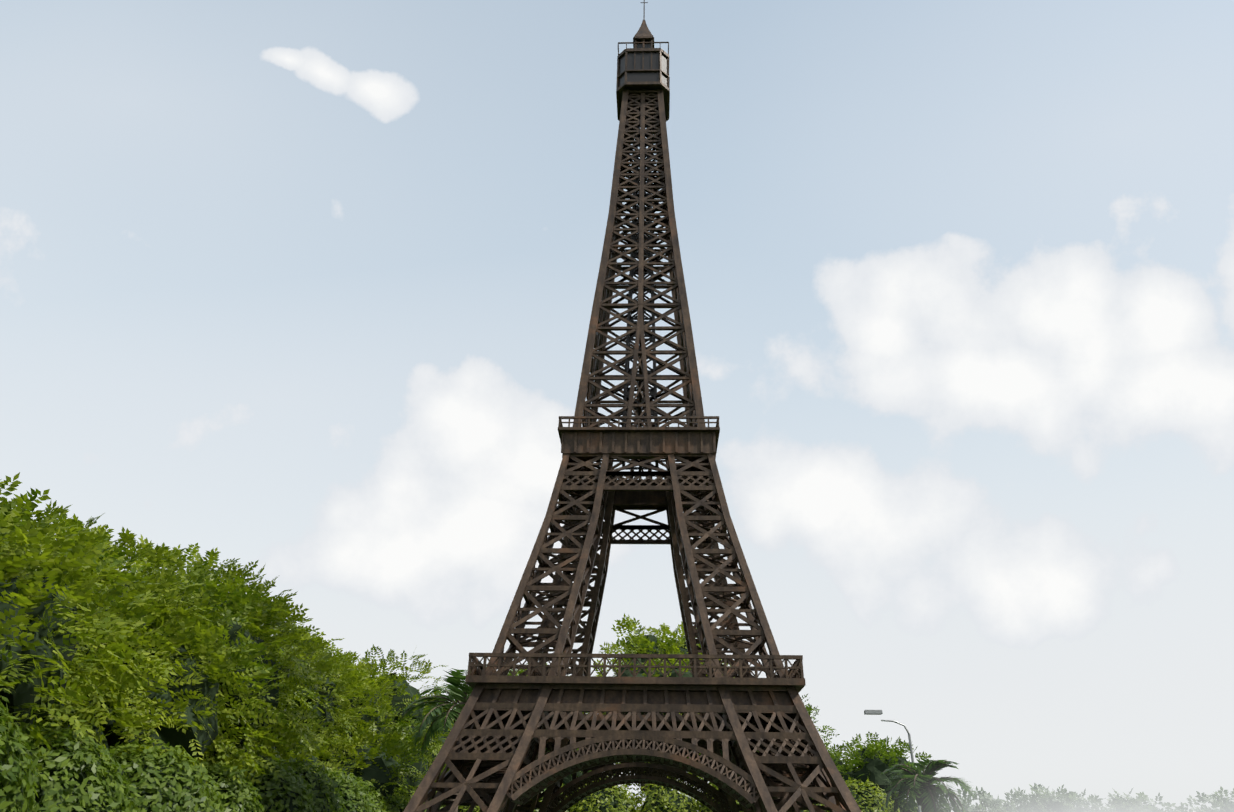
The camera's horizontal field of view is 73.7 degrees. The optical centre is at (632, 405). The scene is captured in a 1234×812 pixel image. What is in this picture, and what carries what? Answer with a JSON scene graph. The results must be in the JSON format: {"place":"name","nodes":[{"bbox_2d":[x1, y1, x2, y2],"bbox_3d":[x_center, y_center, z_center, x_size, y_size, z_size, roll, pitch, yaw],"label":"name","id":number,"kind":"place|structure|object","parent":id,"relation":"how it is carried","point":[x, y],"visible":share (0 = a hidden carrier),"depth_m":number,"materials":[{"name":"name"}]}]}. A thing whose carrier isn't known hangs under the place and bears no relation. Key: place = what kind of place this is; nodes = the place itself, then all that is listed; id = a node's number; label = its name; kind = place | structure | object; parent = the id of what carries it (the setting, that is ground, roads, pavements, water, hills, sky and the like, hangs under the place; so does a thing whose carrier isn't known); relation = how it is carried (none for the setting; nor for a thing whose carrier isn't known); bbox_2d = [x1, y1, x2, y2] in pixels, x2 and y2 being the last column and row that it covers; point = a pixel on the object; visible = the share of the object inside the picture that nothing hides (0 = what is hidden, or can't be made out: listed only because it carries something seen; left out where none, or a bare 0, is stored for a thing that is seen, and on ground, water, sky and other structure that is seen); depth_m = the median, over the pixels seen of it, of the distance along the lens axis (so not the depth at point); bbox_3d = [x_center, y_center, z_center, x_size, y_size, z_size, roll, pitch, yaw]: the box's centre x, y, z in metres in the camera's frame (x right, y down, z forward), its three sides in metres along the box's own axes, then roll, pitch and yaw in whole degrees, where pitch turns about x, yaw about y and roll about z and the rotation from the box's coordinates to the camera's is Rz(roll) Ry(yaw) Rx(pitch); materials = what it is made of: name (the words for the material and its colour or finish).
{"place":"outdoors","nodes":[
{"label":"outdoors","id":0,"kind":"place"},
{"bbox_2d":[0,0,1233,811],"label":"sky","id":1,"kind":"structure","parent":0,"point":[302,289],"materials":[{"name":"blue"}]},
{"bbox_2d":[955,797,1053,811],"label":"tree","id":2,"kind":"object","parent":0,"point":[970,809],"depth_m":41.18,"materials":[{"name":"green plant"}]},
{"label":"ground","id":3,"kind":"structure","parent":0,"visible":0},
{"bbox_2d":[0,472,917,811],"bbox_3d":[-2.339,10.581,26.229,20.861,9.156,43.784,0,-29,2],"label":"tree","id":4,"kind":"object","parent":3,"relation":"on","point":[74,554],"visible":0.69,"depth_m":13.62,"materials":[{"name":"green plant"}]},
{"bbox_2d":[0,663,931,811],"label":"tree","id":5,"kind":"object","parent":3,"relation":"on","point":[107,779],"visible":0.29,"depth_m":10.83,"materials":[{"name":"green plant"}]},
{"bbox_2d":[403,0,860,811],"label":"tower","id":6,"kind":"structure","parent":3,"relation":"on","point":[513,742],"depth_m":13.05,"materials":[{"name":"brown metal"}]},
{"bbox_2d":[402,672,969,811],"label":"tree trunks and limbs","id":7,"kind":"object","parent":3,"relation":"on","point":[928,785],"visible":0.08,"depth_m":19.05,"materials":[{"name":"green plant"}]},
{"bbox_2d":[400,668,976,811],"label":"palm fronds","id":8,"kind":"object","parent":7,"relation":"attached to","point":[457,688],"visible":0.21,"depth_m":19.41,"materials":[{"name":"green plant"}]},
{"bbox_2d":[864,710,920,811],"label":"street lamp","id":9,"kind":"object","parent":3,"relation":"on","point":[873,712],"visible":0.62,"depth_m":26.99,"materials":[{"name":"grey metal"}]},
{"bbox_2d":[897,783,1233,811],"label":"trees","id":10,"kind":"object","parent":3,"relation":"on","point":[991,804],"depth_m":43.82,"materials":[{"name":"green plant"}]},
{"bbox_2d":[1002,796,1233,811],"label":"fog","id":11,"kind":"object","parent":3,"relation":"on","point":[1109,804],"visible":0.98,"depth_m":17.35,"materials":[{"name":"white"}]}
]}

